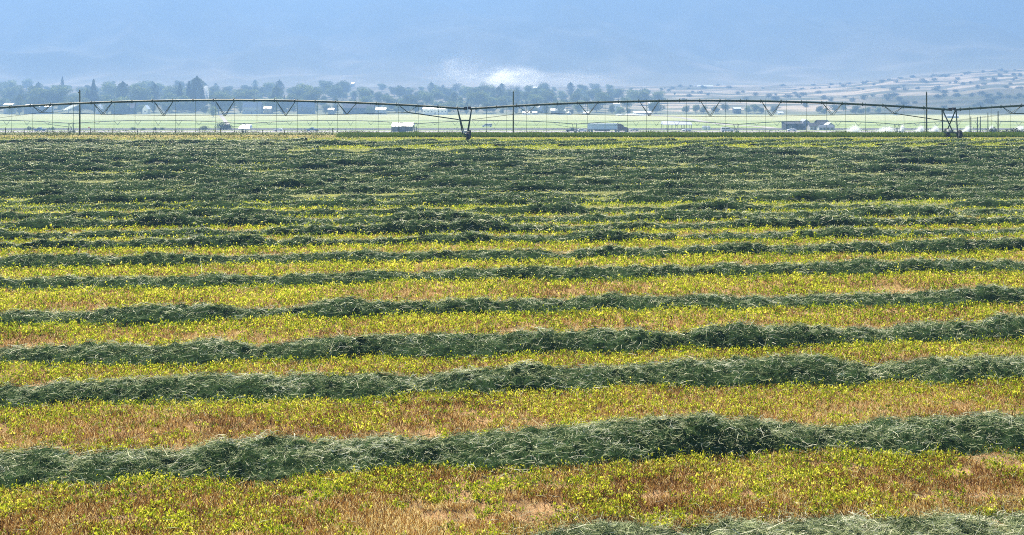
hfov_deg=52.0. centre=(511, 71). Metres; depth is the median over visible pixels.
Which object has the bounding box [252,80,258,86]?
poplar tree
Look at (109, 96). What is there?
shade tree
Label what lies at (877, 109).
shade tree
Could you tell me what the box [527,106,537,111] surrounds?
shade tree
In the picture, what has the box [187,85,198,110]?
spruce tree
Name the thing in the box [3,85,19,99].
shade tree
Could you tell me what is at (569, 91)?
poplar tree
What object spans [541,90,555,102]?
shade tree
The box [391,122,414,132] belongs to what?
open shed
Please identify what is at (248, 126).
open shed
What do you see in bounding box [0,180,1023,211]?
windrow
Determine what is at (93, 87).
spruce tree
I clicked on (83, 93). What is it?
shade tree
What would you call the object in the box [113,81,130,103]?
poplar tree
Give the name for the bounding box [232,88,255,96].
shade tree
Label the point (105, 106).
poplar tree
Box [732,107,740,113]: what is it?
house
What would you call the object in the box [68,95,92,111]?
shade tree
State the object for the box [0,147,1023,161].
windrow
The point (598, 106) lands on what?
shade tree
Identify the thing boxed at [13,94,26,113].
poplar tree
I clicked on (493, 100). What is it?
shade tree
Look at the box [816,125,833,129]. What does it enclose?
shed
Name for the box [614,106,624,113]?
shade tree
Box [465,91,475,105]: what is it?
shade tree
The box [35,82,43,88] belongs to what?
poplar tree
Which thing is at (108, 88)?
shade tree
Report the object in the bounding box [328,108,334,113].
house
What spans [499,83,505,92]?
poplar tree
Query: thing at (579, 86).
shade tree
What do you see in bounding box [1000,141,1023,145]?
headland windrow
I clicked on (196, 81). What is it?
poplar tree
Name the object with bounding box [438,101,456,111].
shade tree
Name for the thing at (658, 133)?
uncut grass
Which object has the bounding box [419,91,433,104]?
shade tree
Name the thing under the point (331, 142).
windrow
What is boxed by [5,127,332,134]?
fence
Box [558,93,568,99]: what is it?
shade tree
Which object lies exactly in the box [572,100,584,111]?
shade tree
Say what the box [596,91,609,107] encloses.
shade tree
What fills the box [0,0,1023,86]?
mountain
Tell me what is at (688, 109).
shade tree
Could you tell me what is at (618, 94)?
shade tree
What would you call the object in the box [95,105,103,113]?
house
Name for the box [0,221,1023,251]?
windrow
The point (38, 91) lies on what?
shade tree
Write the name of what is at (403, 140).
headland windrow
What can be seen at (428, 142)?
headland windrow
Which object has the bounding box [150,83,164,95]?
shade tree
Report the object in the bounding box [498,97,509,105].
shade tree
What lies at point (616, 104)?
house
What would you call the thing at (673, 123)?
open shed
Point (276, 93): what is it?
poplar tree
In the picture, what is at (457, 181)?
windrow
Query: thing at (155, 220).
windrow
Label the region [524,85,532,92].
shade tree
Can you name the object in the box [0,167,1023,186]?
windrow
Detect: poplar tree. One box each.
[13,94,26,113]
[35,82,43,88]
[101,96,111,113]
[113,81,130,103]
[129,87,139,105]
[146,83,161,104]
[149,98,158,111]
[185,76,205,98]
[236,101,242,111]
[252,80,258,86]
[269,85,282,98]
[274,79,284,97]
[278,102,285,113]
[351,92,356,99]
[427,82,435,92]
[448,92,458,106]
[457,97,463,104]
[463,102,469,113]
[493,86,503,97]
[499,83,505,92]
[512,88,522,104]
[512,103,518,112]
[542,101,549,112]
[567,82,574,95]
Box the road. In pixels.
[1,131,1001,131]
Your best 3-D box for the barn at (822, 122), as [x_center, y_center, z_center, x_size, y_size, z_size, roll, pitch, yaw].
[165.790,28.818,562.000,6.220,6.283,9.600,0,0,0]
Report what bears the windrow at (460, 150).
on the ground at (794, 112)
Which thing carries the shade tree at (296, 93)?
on the ground at (794, 112)
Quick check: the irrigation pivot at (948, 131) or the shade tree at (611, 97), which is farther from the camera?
the shade tree at (611, 97)
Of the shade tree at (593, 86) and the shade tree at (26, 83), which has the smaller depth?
the shade tree at (593, 86)
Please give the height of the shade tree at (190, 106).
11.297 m
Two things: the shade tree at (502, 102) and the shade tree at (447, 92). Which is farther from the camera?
the shade tree at (447, 92)
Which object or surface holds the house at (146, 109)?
on the ground at (794, 112)
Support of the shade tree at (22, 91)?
on the ground at (794, 112)
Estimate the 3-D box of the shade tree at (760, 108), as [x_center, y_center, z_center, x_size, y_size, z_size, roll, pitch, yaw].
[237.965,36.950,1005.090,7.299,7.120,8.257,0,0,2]
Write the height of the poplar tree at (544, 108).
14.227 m
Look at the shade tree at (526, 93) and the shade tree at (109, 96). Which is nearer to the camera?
the shade tree at (109, 96)
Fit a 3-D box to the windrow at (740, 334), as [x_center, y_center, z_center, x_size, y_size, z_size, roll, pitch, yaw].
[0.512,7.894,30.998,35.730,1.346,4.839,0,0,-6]
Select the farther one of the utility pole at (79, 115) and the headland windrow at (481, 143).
the utility pole at (79, 115)
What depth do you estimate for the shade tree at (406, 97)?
1133.91 m
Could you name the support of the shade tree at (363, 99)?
on the ground at (794, 112)
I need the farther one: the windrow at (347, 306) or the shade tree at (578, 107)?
the shade tree at (578, 107)
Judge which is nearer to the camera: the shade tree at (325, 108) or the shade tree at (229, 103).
the shade tree at (325, 108)
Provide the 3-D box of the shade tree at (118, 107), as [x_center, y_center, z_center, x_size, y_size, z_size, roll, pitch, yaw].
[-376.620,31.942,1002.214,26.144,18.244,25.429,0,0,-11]
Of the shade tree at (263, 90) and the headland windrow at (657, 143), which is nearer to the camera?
the headland windrow at (657, 143)
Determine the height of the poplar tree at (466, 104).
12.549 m
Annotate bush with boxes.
[214,123,226,129]
[221,124,233,129]
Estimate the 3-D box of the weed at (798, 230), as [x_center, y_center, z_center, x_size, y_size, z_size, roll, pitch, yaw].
[13.695,7.807,50.599,0.350,0.696,0.380,0,0,-42]
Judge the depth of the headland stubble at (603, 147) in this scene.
115.50 m
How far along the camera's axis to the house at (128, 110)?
1003.50 m
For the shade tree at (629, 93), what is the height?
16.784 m
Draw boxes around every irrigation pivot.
[0,98,1023,139]
[0,120,1021,132]
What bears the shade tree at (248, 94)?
on the ground at (794, 112)
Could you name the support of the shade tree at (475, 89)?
on the ground at (794, 112)
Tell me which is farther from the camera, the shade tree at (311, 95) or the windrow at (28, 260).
the shade tree at (311, 95)
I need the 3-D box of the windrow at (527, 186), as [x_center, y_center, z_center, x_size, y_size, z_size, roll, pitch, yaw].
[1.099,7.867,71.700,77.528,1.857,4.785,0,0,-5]
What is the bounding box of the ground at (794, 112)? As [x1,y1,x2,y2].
[0,68,1023,534]
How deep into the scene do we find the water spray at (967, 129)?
459.60 m
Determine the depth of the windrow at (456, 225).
52.98 m
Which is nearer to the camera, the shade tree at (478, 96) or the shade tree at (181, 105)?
the shade tree at (181, 105)
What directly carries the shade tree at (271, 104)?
on the ground at (794, 112)
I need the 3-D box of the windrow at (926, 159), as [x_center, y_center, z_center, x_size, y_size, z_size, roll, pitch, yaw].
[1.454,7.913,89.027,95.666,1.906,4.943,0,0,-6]
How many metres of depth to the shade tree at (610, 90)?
1436.66 m
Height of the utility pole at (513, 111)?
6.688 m
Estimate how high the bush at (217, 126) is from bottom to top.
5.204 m
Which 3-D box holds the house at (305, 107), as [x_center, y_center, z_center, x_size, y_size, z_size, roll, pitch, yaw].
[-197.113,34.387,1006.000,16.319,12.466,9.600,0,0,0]
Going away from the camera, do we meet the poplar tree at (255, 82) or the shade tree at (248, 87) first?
the shade tree at (248, 87)
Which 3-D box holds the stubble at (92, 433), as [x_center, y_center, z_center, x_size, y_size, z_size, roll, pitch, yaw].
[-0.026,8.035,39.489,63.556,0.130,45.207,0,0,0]
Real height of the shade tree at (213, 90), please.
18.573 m
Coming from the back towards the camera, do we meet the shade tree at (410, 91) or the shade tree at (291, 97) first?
the shade tree at (410, 91)
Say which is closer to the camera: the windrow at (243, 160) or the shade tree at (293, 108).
the windrow at (243, 160)
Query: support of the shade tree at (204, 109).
on the ground at (794, 112)
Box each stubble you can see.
[0,207,1023,534]
[200,137,1023,149]
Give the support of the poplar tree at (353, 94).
on the ground at (794, 112)
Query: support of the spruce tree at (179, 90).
on the ground at (794, 112)
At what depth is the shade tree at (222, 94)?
1075.20 m
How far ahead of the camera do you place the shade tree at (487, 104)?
1009.86 m
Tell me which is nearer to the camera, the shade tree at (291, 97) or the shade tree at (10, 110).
the shade tree at (10, 110)
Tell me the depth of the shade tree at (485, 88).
1317.53 m
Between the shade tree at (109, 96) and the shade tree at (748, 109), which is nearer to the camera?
the shade tree at (748, 109)
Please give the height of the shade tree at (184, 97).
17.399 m
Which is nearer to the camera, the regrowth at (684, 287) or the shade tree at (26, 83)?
the regrowth at (684, 287)
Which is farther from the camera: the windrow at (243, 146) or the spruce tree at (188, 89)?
the spruce tree at (188, 89)
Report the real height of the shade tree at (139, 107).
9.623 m
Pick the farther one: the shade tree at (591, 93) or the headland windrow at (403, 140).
the shade tree at (591, 93)
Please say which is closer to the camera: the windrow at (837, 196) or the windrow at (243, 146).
the windrow at (837, 196)
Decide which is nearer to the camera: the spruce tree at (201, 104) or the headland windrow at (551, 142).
the headland windrow at (551, 142)
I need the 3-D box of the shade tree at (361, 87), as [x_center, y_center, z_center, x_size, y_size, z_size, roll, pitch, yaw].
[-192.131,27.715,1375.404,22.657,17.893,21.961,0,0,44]
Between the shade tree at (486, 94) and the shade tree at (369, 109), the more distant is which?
the shade tree at (486, 94)
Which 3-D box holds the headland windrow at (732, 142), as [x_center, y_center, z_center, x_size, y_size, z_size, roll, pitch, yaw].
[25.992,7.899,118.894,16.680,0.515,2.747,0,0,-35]
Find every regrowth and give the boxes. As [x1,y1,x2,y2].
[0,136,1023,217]
[0,195,1023,534]
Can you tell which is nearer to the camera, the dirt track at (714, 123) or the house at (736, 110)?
the dirt track at (714, 123)
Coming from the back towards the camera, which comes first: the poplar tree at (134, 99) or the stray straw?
the poplar tree at (134, 99)
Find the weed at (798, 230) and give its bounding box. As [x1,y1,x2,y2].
[794,227,799,238]
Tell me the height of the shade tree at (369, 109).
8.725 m
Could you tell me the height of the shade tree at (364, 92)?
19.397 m
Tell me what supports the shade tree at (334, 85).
on the ground at (794, 112)
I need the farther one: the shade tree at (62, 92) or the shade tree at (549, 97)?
the shade tree at (549, 97)
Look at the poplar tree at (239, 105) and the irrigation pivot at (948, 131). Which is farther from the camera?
the poplar tree at (239, 105)
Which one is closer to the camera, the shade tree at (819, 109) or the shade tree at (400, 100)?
the shade tree at (819, 109)
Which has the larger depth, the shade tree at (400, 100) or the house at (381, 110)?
the shade tree at (400, 100)
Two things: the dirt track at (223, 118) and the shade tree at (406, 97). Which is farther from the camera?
the shade tree at (406, 97)
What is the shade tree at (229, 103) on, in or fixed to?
on the ground at (794, 112)
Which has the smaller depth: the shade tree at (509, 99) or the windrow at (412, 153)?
the windrow at (412, 153)
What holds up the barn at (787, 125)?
on the ground at (794, 112)
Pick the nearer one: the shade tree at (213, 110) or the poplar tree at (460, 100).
the shade tree at (213, 110)
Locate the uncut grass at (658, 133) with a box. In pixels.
[334,130,1023,136]
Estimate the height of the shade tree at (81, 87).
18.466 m
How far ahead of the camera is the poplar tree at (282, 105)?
1008.30 m
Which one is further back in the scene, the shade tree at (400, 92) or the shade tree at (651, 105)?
the shade tree at (400, 92)
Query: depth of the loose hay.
78.46 m
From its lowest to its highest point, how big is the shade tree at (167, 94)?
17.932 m
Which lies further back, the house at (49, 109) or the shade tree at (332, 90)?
the shade tree at (332, 90)
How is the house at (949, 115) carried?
on the ground at (794, 112)
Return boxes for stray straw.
[3,210,1020,534]
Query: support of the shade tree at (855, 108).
on the ground at (794, 112)
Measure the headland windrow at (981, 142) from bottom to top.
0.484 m
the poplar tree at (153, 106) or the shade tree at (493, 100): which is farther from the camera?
the shade tree at (493, 100)
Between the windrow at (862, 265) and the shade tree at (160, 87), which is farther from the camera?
the shade tree at (160, 87)
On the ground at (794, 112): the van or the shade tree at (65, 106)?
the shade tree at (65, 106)
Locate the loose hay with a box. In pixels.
[0,136,1023,216]
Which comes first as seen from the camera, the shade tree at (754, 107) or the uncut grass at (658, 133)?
the uncut grass at (658, 133)
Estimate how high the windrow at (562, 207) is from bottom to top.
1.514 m
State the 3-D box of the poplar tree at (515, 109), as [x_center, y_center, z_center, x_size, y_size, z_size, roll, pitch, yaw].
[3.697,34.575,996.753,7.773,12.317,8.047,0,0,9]
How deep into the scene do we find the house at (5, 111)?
1006.65 m
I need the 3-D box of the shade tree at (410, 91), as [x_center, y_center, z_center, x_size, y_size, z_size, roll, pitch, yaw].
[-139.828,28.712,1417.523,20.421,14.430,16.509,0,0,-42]
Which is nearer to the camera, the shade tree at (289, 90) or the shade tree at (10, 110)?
the shade tree at (10, 110)
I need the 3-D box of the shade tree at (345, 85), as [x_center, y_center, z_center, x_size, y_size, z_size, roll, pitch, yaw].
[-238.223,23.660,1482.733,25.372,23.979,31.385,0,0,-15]
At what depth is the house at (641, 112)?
979.79 m
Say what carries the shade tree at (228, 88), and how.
on the ground at (794, 112)
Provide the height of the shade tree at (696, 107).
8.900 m
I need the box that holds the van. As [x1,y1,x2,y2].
[721,127,733,131]
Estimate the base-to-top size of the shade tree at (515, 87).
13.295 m
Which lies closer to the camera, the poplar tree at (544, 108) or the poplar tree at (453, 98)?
the poplar tree at (544, 108)
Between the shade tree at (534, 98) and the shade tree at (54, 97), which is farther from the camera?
the shade tree at (534, 98)
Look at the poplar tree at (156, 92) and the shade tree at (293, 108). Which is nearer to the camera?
the shade tree at (293, 108)
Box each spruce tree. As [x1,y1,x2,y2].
[85,79,100,108]
[174,82,185,109]
[186,81,192,101]
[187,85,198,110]
[196,86,208,110]
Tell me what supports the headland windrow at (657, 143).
on the ground at (794, 112)
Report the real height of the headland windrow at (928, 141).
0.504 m
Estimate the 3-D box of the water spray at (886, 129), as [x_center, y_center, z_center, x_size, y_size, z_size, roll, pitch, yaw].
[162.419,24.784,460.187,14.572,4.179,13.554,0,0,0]
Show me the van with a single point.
(723, 129)
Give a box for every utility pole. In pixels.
[78,89,80,134]
[513,90,513,132]
[926,91,926,131]
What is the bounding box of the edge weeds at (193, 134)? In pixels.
[0,129,374,139]
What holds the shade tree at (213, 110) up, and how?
on the ground at (794, 112)
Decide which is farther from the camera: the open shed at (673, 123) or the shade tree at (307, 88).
the shade tree at (307, 88)
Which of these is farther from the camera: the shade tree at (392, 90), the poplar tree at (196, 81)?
the shade tree at (392, 90)
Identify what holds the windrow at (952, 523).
on the ground at (794, 112)
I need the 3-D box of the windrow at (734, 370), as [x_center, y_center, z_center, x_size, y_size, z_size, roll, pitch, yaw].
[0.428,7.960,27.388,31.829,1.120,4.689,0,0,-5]
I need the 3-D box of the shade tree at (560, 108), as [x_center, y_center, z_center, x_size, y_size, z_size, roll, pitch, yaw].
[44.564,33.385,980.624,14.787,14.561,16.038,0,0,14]
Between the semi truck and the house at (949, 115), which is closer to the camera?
the semi truck
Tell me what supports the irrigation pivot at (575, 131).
on the ground at (794, 112)
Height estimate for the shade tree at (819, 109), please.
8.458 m
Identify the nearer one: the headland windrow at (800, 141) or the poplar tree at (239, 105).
the headland windrow at (800, 141)
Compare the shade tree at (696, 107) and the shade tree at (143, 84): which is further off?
the shade tree at (143, 84)
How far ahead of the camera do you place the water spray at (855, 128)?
459.25 m
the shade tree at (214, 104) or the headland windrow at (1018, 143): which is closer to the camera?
the headland windrow at (1018, 143)
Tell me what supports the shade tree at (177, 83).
on the ground at (794, 112)
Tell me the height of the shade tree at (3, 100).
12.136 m
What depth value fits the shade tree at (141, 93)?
1099.00 m
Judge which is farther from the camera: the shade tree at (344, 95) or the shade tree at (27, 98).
the shade tree at (344, 95)
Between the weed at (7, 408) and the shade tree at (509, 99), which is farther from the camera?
the shade tree at (509, 99)
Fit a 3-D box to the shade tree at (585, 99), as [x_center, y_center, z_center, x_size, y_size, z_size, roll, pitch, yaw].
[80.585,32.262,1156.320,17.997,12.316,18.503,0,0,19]
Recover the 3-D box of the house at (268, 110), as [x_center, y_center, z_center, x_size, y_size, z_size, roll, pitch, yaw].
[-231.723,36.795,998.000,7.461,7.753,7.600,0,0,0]
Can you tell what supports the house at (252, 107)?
on the ground at (794, 112)
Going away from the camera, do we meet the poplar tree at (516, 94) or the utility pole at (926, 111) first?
the utility pole at (926, 111)
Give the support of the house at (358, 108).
on the ground at (794, 112)
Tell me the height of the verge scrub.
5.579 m
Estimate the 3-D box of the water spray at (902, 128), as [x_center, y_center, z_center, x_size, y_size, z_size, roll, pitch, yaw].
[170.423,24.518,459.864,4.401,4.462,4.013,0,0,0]
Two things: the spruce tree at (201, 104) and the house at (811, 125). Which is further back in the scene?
the spruce tree at (201, 104)
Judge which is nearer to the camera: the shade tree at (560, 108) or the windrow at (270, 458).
the windrow at (270, 458)
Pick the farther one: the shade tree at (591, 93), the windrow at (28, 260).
the shade tree at (591, 93)
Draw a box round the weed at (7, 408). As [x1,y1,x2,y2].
[4,402,11,419]
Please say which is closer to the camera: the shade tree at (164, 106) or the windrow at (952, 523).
the windrow at (952, 523)
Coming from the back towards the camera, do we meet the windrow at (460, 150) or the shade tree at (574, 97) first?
the shade tree at (574, 97)
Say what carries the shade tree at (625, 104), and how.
on the ground at (794, 112)
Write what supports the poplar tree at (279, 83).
on the ground at (794, 112)
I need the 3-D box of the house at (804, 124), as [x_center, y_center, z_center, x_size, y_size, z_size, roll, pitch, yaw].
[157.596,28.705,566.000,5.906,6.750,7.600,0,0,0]
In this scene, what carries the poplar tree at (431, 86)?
on the ground at (794, 112)
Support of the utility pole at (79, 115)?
on the ground at (794, 112)
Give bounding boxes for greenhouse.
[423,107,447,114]
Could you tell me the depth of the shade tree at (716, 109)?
1013.03 m
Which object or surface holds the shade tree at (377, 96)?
on the ground at (794, 112)
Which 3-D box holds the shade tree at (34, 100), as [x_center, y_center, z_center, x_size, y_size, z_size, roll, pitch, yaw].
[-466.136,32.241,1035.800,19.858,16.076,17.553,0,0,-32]
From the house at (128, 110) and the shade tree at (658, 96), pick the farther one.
the shade tree at (658, 96)
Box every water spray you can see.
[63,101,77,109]
[203,86,208,98]
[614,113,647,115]
[845,124,862,132]
[873,127,897,132]
[898,124,904,132]
[913,126,927,131]
[929,123,938,131]
[961,126,973,131]
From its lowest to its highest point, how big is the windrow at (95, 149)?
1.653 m
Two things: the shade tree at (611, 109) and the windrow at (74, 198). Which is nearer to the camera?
the windrow at (74, 198)
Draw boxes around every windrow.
[0,132,307,143]
[0,136,415,147]
[0,137,365,145]
[0,141,318,149]
[0,142,1023,154]
[0,143,1023,157]
[0,144,287,152]
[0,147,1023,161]
[0,147,1023,164]
[0,151,1022,172]
[0,152,1023,167]
[0,159,1023,176]
[0,163,1023,181]
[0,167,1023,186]
[0,170,1023,192]
[0,177,1023,198]
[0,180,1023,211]
[0,183,1023,205]
[0,194,1023,220]
[0,202,1023,231]
[0,209,1023,241]
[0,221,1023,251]
[0,232,1023,271]
[0,251,1023,295]
[0,281,1023,331]
[0,311,1023,376]
[0,347,1023,416]
[0,405,1023,506]
[299,138,437,146]
[365,138,497,147]
[431,139,557,147]
[493,138,617,146]
[508,484,1023,534]
[558,138,675,146]
[621,138,733,146]
[687,138,796,145]
[748,137,853,145]
[809,138,911,146]
[874,138,973,144]
[936,138,1023,144]
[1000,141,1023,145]
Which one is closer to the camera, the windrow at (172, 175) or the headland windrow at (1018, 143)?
the windrow at (172, 175)
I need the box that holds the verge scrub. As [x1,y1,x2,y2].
[0,127,986,132]
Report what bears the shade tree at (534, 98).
on the ground at (794, 112)
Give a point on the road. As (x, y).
(452, 131)
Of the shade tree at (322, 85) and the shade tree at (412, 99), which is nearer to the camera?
the shade tree at (412, 99)
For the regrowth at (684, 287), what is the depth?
30.14 m
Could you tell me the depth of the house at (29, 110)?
999.50 m
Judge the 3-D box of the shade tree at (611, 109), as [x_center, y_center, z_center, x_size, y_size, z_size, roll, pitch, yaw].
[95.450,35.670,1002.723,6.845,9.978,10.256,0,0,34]
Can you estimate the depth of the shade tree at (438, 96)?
1253.58 m
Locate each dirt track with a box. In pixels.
[218,114,228,124]
[655,115,774,127]
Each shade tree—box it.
[0,80,16,88]
[0,98,8,103]
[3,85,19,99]
[4,105,14,114]
[15,85,28,94]
[21,78,33,88]
[23,96,36,104]
[25,86,59,103]
[28,97,49,104]
[41,90,58,103]
[50,84,65,95]
[52,85,73,105]
[61,100,73,112]
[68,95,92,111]
[75,88,103,100]
[76,86,88,95]
[99,93,113,100]
[100,82,121,97]
[105,96,130,113]
[128,85,153,105]
[129,81,147,91]
[134,104,145,113]
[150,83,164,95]
[158,102,173,113]
[160,92,176,103]
[162,85,185,97]
[165,96,186,111]
[173,80,185,89]
[178,95,191,108]
[185,102,194,111]
[202,106,208,112]
[206,95,230,113]
[207,106,217,116]
[208,87,219,95]
[210,91,231,106]
[219,95,236,111]
[221,86,232,92]
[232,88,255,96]
[235,89,259,102]
[241,85,255,91]
[252,86,268,96]
[262,82,274,91]
[262,96,283,110]
[286,87,294,93]
[286,93,299,107]
[288,86,306,96]
[289,104,296,111]
[296,83,315,97]
[300,89,322,103]
[312,86,322,97]
[319,81,331,94]
[321,104,330,113]
[323,83,343,97]
[324,85,342,98]
[336,80,352,92]
[341,92,348,99]
[356,88,370,98]
[357,86,372,96]
[358,97,369,101]
[366,106,375,112]
[373,91,382,100]
[377,83,387,89]
[380,95,397,107]
[388,86,396,96]
[395,85,406,96]
[395,103,407,111]
[397,97,405,103]
[402,88,415,96]
[402,94,411,103]
[407,95,419,103]
[409,103,419,112]
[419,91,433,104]
[431,88,444,99]
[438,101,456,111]
[441,88,456,95]
[450,83,462,91]
[459,85,471,97]
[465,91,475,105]
[466,90,487,105]
[470,87,481,92]
[479,85,492,96]
[481,91,489,105]
[481,101,493,111]
[485,97,497,105]
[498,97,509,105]
[502,89,515,98]
[504,95,512,104]
[505,83,513,89]
[511,85,521,90]
[523,91,532,99]
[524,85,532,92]
[527,94,542,103]
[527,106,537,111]
[530,88,540,93]
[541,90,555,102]
[551,100,565,114]
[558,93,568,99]
[569,92,582,104]
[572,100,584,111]
[577,84,587,92]
[581,96,591,105]
[584,88,600,100]
[588,99,602,111]
[589,83,601,89]
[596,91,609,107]
[605,91,614,100]
[607,88,615,93]
[608,104,614,112]
[611,88,625,97]
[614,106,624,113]
[620,97,634,108]
[626,89,638,99]
[631,89,652,104]
[647,102,664,112]
[652,91,666,99]
[681,105,689,111]
[692,104,700,111]
[711,106,719,112]
[721,104,730,111]
[744,105,751,112]
[751,104,757,111]
[757,107,763,113]
[816,105,822,111]
[850,105,860,113]
[874,106,881,112]
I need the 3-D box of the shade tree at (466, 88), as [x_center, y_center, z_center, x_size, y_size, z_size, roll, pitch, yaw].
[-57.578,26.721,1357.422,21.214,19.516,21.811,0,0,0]
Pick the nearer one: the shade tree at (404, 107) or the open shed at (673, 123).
the open shed at (673, 123)
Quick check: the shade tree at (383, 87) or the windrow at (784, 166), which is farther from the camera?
the shade tree at (383, 87)
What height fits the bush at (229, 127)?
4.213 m
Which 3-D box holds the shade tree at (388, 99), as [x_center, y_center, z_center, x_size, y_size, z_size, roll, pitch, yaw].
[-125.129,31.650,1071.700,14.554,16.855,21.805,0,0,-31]
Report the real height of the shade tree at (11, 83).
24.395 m
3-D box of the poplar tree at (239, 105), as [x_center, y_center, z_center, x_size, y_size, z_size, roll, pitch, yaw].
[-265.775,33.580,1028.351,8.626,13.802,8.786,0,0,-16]
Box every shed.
[239,125,251,128]
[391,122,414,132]
[661,121,691,128]
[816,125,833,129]
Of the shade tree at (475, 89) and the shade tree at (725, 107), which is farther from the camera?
the shade tree at (475, 89)
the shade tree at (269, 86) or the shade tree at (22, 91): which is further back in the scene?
the shade tree at (269, 86)
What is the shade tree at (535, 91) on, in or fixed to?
on the ground at (794, 112)
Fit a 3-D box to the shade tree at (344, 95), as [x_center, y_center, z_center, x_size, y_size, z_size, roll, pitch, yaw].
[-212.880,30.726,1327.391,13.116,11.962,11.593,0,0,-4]
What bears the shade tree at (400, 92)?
on the ground at (794, 112)
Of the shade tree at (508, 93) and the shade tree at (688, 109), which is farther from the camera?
the shade tree at (508, 93)
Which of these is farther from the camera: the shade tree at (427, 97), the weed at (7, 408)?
the shade tree at (427, 97)
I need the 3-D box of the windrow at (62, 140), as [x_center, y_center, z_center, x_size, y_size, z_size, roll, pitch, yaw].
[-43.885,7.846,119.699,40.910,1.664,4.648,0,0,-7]
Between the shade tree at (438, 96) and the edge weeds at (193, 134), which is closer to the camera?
the edge weeds at (193, 134)
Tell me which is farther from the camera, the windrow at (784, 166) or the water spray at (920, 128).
the water spray at (920, 128)
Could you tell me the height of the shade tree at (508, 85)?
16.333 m
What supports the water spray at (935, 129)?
on the ground at (794, 112)
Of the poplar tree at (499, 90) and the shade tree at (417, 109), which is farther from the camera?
the poplar tree at (499, 90)
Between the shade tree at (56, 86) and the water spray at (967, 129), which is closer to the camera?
the water spray at (967, 129)
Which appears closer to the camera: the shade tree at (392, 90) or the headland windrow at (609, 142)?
the headland windrow at (609, 142)
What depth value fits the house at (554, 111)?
993.50 m
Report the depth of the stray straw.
20.85 m
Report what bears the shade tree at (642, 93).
on the ground at (794, 112)
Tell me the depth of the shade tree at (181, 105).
1036.36 m
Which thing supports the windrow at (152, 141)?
on the ground at (794, 112)
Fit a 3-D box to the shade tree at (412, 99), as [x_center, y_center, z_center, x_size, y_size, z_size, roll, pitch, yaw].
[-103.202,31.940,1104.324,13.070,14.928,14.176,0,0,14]
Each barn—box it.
[781,121,803,129]
[815,120,828,124]
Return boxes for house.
[3,103,15,113]
[24,106,43,113]
[44,106,53,112]
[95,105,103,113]
[111,104,136,113]
[142,105,149,113]
[242,102,262,113]
[264,107,272,113]
[297,102,315,113]
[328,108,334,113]
[343,103,374,113]
[375,108,386,113]
[550,109,565,113]
[612,103,619,110]
[633,111,651,114]
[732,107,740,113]
[800,119,808,129]
[807,122,819,129]
[943,114,958,117]
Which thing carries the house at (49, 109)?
on the ground at (794, 112)
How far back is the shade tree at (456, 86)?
1626.28 m
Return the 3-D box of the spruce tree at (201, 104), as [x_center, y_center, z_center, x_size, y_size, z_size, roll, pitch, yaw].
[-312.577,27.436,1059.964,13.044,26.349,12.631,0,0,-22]
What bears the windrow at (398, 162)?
on the ground at (794, 112)
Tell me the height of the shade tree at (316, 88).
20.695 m
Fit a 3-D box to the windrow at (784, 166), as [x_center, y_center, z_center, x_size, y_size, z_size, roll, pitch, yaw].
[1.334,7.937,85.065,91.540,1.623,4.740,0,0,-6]
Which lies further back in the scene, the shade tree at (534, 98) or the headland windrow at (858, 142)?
the shade tree at (534, 98)
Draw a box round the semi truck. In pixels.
[588,123,628,131]
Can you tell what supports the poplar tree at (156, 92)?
on the ground at (794, 112)
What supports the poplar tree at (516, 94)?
on the ground at (794, 112)
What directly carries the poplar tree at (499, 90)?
on the ground at (794, 112)
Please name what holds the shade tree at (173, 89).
on the ground at (794, 112)

